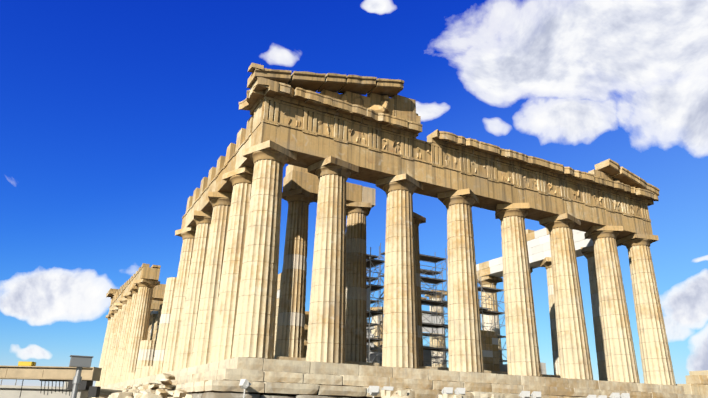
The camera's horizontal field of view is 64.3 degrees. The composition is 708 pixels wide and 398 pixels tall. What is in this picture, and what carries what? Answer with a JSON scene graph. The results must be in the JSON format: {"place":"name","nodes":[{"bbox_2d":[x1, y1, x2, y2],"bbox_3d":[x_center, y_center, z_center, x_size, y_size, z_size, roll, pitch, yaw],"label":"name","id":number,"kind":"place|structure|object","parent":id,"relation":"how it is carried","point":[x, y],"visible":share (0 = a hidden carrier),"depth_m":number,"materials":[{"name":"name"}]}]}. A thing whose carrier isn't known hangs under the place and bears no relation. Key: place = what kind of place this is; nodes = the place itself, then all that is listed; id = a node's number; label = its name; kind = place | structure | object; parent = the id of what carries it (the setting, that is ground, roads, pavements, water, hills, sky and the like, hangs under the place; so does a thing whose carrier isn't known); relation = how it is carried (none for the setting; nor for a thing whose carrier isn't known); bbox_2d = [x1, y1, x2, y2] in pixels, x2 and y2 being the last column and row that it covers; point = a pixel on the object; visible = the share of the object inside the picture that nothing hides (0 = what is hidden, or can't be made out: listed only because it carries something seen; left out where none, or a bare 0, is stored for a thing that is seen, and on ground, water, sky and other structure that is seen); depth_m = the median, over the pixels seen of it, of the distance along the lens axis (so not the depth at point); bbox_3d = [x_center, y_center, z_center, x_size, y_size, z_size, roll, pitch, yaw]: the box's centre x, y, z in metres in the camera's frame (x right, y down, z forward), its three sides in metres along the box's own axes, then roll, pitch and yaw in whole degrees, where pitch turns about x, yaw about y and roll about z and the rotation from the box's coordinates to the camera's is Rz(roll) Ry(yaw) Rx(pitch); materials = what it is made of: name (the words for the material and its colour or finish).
{"place":"outdoors","nodes":[
{"label":"outdoors","id":0,"kind":"place"},
{"bbox_2d":[19,379,100,397],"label":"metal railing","id":1,"kind":"object","parent":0,"point":[94,391],"visible":0.92,"depth_m":16.65,"materials":[{"name":"grey metal"}]},
{"bbox_2d":[0,0,707,386],"label":"sky","id":2,"kind":"structure","parent":0,"point":[113,113],"materials":[{"name":"blue"}]},
{"bbox_2d":[368,307,382,352],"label":"column","id":3,"kind":"structure","parent":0,"point":[375,327],"depth_m":72.13,"materials":[{"name":"stone"}]},
{"bbox_2d":[425,290,446,367],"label":"column","id":4,"kind":"structure","parent":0,"point":[435,342],"depth_m":60.38,"materials":[{"name":"stone"}]},
{"bbox_2d":[366,326,546,373],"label":"restored cella wall","id":5,"kind":"structure","parent":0,"point":[503,367],"depth_m":44.86,"materials":[{"name":"beige stone"}]},
{"bbox_3d":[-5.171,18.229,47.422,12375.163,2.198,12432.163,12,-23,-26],"label":"ground","id":6,"kind":"structure","parent":0,"visible":0},
{"bbox_2d":[0,365,101,380],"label":"building roof","id":7,"kind":"structure","parent":6,"relation":"on","point":[44,373],"depth_m":16.78,"materials":[{"name":"beige concrete"}]},
{"bbox_2d":[18,361,35,365],"bbox_3d":[-9.890,4.992,17.055,0.474,0.132,0.409,12,-23,-26],"label":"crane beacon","id":8,"kind":"object","parent":7,"relation":"on","point":[23,363],"visible":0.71,"depth_m":16.95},
{"bbox_2d":[0,379,122,397],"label":"building","id":9,"kind":"structure","parent":6,"relation":"on","point":[10,391],"depth_m":32.48,"materials":[{"name":"metal"}]},
{"bbox_2d":[69,355,93,397],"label":"lamp pole with floodlight","id":10,"kind":"object","parent":6,"relation":"on","point":[79,362],"visible":1,"depth_m":15.76,"materials":[{"name":"silver metal"}]},
{"bbox_2d":[92,373,192,397],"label":"rubble stones","id":11,"kind":"object","parent":6,"relation":"on","point":[165,381],"visible":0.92,"depth_m":26.37,"materials":[{"name":"stone"}]},
{"bbox_2d":[239,379,251,397],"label":"floodlight","id":12,"kind":"object","parent":6,"relation":"on","point":[244,384],"visible":1,"depth_m":22.38,"materials":[{"name":"white"}]},
{"bbox_2d":[367,386,393,397],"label":"floodlight","id":13,"kind":"object","parent":6,"relation":"on","point":[373,391],"visible":0.54,"depth_m":22.64,"materials":[{"name":"white"}]},
{"bbox_2d":[101,357,700,397],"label":"crepidoma steps","id":14,"kind":"structure","parent":6,"relation":"on","point":[262,376],"depth_m":27.18,"materials":[{"name":"stone"}]},
{"bbox_2d":[95,315,110,385],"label":"column","id":15,"kind":"structure","parent":14,"relation":"on","point":[105,338],"depth_m":83.38,"materials":[{"name":"stone"}]},
{"bbox_2d":[98,311,114,386],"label":"column","id":16,"kind":"structure","parent":14,"relation":"on","point":[111,313],"depth_m":80.05,"materials":[{"name":"stone"}]},
{"bbox_2d":[100,307,117,386],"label":"column","id":17,"kind":"structure","parent":14,"relation":"on","point":[115,309],"depth_m":76.34,"materials":[{"name":"stone"}]},
{"bbox_2d":[104,303,122,385],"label":"column","id":18,"kind":"structure","parent":14,"relation":"on","point":[119,305],"depth_m":72.80,"materials":[{"name":"stone"}]},
{"bbox_2d":[107,297,127,384],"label":"column","id":19,"kind":"structure","parent":14,"relation":"on","point":[124,301],"depth_m":69.22,"materials":[{"name":"stone"}]},
{"bbox_2d":[106,263,160,311],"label":"entablature","id":20,"kind":"structure","parent":19,"relation":"on","point":[147,271],"depth_m":63.96,"materials":[{"name":"stone"}]},
{"bbox_2d":[112,292,132,383],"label":"column","id":21,"kind":"structure","parent":14,"relation":"on","point":[128,295],"depth_m":65.63,"materials":[{"name":"stone"}]},
{"bbox_2d":[116,285,138,382],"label":"column","id":22,"kind":"structure","parent":14,"relation":"on","point":[134,289],"depth_m":62.03,"materials":[{"name":"stone"}]},
{"bbox_2d":[127,373,134,380],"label":"column","id":23,"kind":"structure","parent":14,"relation":"on","point":[131,376],"depth_m":53.10,"materials":[{"name":"stone"}]},
{"bbox_2d":[122,278,159,381],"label":"column","id":24,"kind":"structure","parent":14,"relation":"on","point":[139,327],"depth_m":58.79,"materials":[{"name":"stone"}]},
{"bbox_2d":[134,340,156,378],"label":"column","id":25,"kind":"structure","parent":14,"relation":"on","point":[146,353],"depth_m":50.13,"materials":[{"name":"stone"}]},
{"bbox_2d":[142,366,152,377],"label":"column","id":26,"kind":"structure","parent":14,"relation":"on","point":[147,370],"depth_m":46.02,"materials":[{"name":"stone"}]},
{"bbox_2d":[151,277,176,375],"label":"column","id":27,"kind":"structure","parent":14,"relation":"on","point":[161,342],"depth_m":43.62,"materials":[{"name":"stone"}]},
{"bbox_2d":[162,226,195,372],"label":"column","id":28,"kind":"structure","parent":14,"relation":"on","point":[187,234],"depth_m":40.61,"materials":[{"name":"stone"}]},
{"bbox_2d":[181,77,278,228],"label":"entablature","id":29,"kind":"structure","parent":28,"relation":"on","point":[232,160],"depth_m":34.15,"materials":[{"name":"stone"}]},
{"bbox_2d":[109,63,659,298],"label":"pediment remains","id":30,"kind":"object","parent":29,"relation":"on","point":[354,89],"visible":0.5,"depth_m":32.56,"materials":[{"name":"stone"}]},
{"bbox_2d":[175,210,212,369],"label":"column","id":31,"kind":"structure","parent":14,"relation":"on","point":[202,220],"depth_m":37.00,"materials":[{"name":"stone"}]},
{"bbox_2d":[191,191,231,366],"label":"column","id":32,"kind":"structure","parent":14,"relation":"on","point":[220,202],"depth_m":33.42,"materials":[{"name":"stone"}]},
{"bbox_2d":[210,166,253,362],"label":"column","id":33,"kind":"structure","parent":14,"relation":"on","point":[240,179],"depth_m":29.88,"materials":[{"name":"stone"}]},
{"bbox_2d":[231,140,296,358],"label":"column","id":34,"kind":"structure","parent":14,"relation":"on","point":[254,334],"depth_m":26.76,"materials":[{"name":"stone"}]},
{"bbox_2d":[189,392,349,397],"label":"ground","id":35,"kind":"structure","parent":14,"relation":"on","point":[219,395],"depth_m":22.93,"materials":[{"name":"stone"}]},
{"bbox_2d":[306,156,358,363],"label":"column","id":36,"kind":"structure","parent":14,"relation":"on","point":[326,329],"depth_m":28.37,"materials":[{"name":"stone"}]},
{"bbox_2d":[376,173,422,368],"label":"column","id":37,"kind":"structure","parent":14,"relation":"on","point":[400,341],"depth_m":30.25,"materials":[{"name":"stone"}]},
{"bbox_2d":[274,356,560,377],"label":"cella platform","id":38,"kind":"structure","parent":14,"relation":"on","point":[380,364],"depth_m":33.59,"materials":[{"name":"stone"}]},
{"bbox_2d":[275,188,317,357],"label":"column","id":39,"kind":"structure","parent":38,"relation":"on","point":[290,330],"depth_m":33.43,"materials":[{"name":"stone"}]},
{"bbox_2d":[147,165,499,370],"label":"old cella walls","id":40,"kind":"structure","parent":38,"relation":"on","point":[295,177],"depth_m":37.37,"materials":[{"name":"beige stone"}]},
{"bbox_2d":[345,201,371,361],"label":"column","id":41,"kind":"structure","parent":38,"relation":"on","point":[357,213],"depth_m":35.31,"materials":[{"name":"stone"}]},
{"bbox_2d":[366,246,384,362],"bbox_3d":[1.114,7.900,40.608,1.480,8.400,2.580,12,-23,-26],"label":"scaffold","id":42,"kind":"object","parent":38,"relation":"on","point":[370,263],"visible":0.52,"depth_m":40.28,"materials":[{"name":"silver metal"}]},
{"bbox_2d":[379,243,384,362],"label":"scaffold","id":43,"kind":"object","parent":38,"relation":"on","point":[383,253],"visible":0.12,"depth_m":43.96,"materials":[{"name":"silver metal"}]},
{"bbox_2d":[366,345,431,366],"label":"stone blocks","id":44,"kind":"object","parent":38,"relation":"on","point":[427,355],"visible":0.1,"depth_m":48.01,"materials":[{"name":"beige stone"}]},
{"bbox_2d":[413,212,425,365],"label":"column","id":45,"kind":"structure","parent":38,"relation":"on","point":[418,219],"depth_m":37.42,"materials":[{"name":"stone"}]},
{"bbox_2d":[420,269,444,366],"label":"scaffold","id":46,"kind":"object","parent":38,"relation":"on","point":[431,319],"visible":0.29,"depth_m":53.07,"materials":[{"name":"silver metal"}]},
{"bbox_2d":[420,248,447,366],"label":"scaffold","id":47,"kind":"object","parent":38,"relation":"on","point":[430,259],"visible":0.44,"depth_m":45.08,"materials":[{"name":"silver metal"}]},
{"bbox_2d":[434,290,491,309],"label":"scaffolding","id":48,"kind":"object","parent":47,"relation":"on","point":[483,308],"depth_m":47.15,"materials":[{"name":"silver metal"}]},
{"bbox_2d":[431,291,447,367],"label":"scaffold","id":49,"kind":"object","parent":38,"relation":"on","point":[444,327],"visible":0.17,"depth_m":45.80,"materials":[{"name":"silver metal"}]},
{"bbox_2d":[477,278,480,322],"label":"scaffold","id":50,"kind":"object","parent":38,"relation":"on","point":[479,297],"depth_m":54.34,"materials":[{"name":"silver metal"}]},
{"bbox_2d":[478,276,506,362],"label":"scaffold","id":51,"kind":"object","parent":38,"relation":"on","point":[486,290],"visible":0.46,"depth_m":48.84,"materials":[{"name":"silver metal"}]},
{"bbox_2d":[437,188,483,372],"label":"column","id":52,"kind":"structure","parent":14,"relation":"on","point":[465,351],"depth_m":32.13,"materials":[{"name":"stone"}]},
{"bbox_2d":[477,275,502,364],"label":"column","id":53,"kind":"structure","parent":14,"relation":"on","point":[487,281],"depth_m":54.20,"materials":[{"name":"stone"}]},
{"bbox_2d":[476,228,620,277],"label":"entablature","id":54,"kind":"structure","parent":53,"relation":"on","point":[538,245],"depth_m":49.43,"materials":[{"name":"stone"}]},
{"bbox_2d":[495,203,541,376],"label":"column","id":55,"kind":"structure","parent":14,"relation":"on","point":[523,355],"depth_m":34.02,"materials":[{"name":"stone"}]},
{"bbox_2d":[250,79,658,239],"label":"entablature","id":56,"kind":"structure","parent":55,"relation":"on","point":[308,127],"depth_m":33.78,"materials":[{"name":"stone"}]},
{"bbox_2d":[540,257,559,374],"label":"column","id":57,"kind":"structure","parent":14,"relation":"on","point":[546,262],"depth_m":46.72,"materials":[{"name":"stone"}]},
{"bbox_2d":[539,213,592,379],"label":"column","id":58,"kind":"structure","parent":14,"relation":"on","point":[574,353],"depth_m":35.93,"materials":[{"name":"stone"}]},
{"bbox_2d":[581,246,607,380],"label":"column","id":59,"kind":"structure","parent":14,"relation":"on","point":[588,253],"depth_m":42.98,"materials":[{"name":"stone"}]},
{"bbox_2d":[584,226,639,382],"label":"column","id":60,"kind":"structure","parent":14,"relation":"on","point":[620,359],"depth_m":37.82,"materials":[{"name":"stone"}]},
{"bbox_2d":[616,233,675,384],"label":"column","id":61,"kind":"structure","parent":14,"relation":"on","point":[657,366],"depth_m":39.45,"materials":[{"name":"stone"}]},
{"bbox_2d":[381,390,502,397],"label":"marble block","id":62,"kind":"object","parent":6,"relation":"on","point":[397,394],"visible":1,"depth_m":18.15,"materials":[{"name":"beige stone"}]},
{"bbox_2d":[441,387,464,394],"bbox_3d":[4.372,8.538,24.629,1.140,0.567,0.372,8,-22,-18],"label":"floodlight","id":63,"kind":"object","parent":6,"relation":"on","point":[449,390],"visible":0.85,"depth_m":24.56,"materials":[{"name":"white"}]},
{"bbox_2d":[519,391,540,397],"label":"floodlight","id":64,"kind":"object","parent":6,"relation":"on","point":[526,394],"visible":1,"depth_m":26.11,"materials":[{"name":"white"}]},
{"bbox_2d":[586,395,606,397],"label":"floodlight","id":65,"kind":"object","parent":6,"relation":"on","point":[594,396],"visible":1,"depth_m":26.98,"materials":[{"name":"white"}]},
{"bbox_2d":[609,392,629,397],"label":"floodlight","id":66,"kind":"object","parent":6,"relation":"on","point":[618,395],"visible":1,"depth_m":28.07,"materials":[{"name":"white"}]},
{"bbox_2d":[676,370,707,397],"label":"ruin blocks","id":67,"kind":"structure","parent":6,"relation":"on","point":[696,383],"depth_m":39.30,"materials":[{"name":"stone"}]},
{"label":"column","id":68,"kind":"object","parent":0,"visible":0},
{"bbox_2d":[150,298,162,310],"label":"stone block","id":69,"kind":"structure","parent":68,"relation":"on","point":[155,304],"depth_m":87.73,"materials":[{"name":"stone"}]}
]}

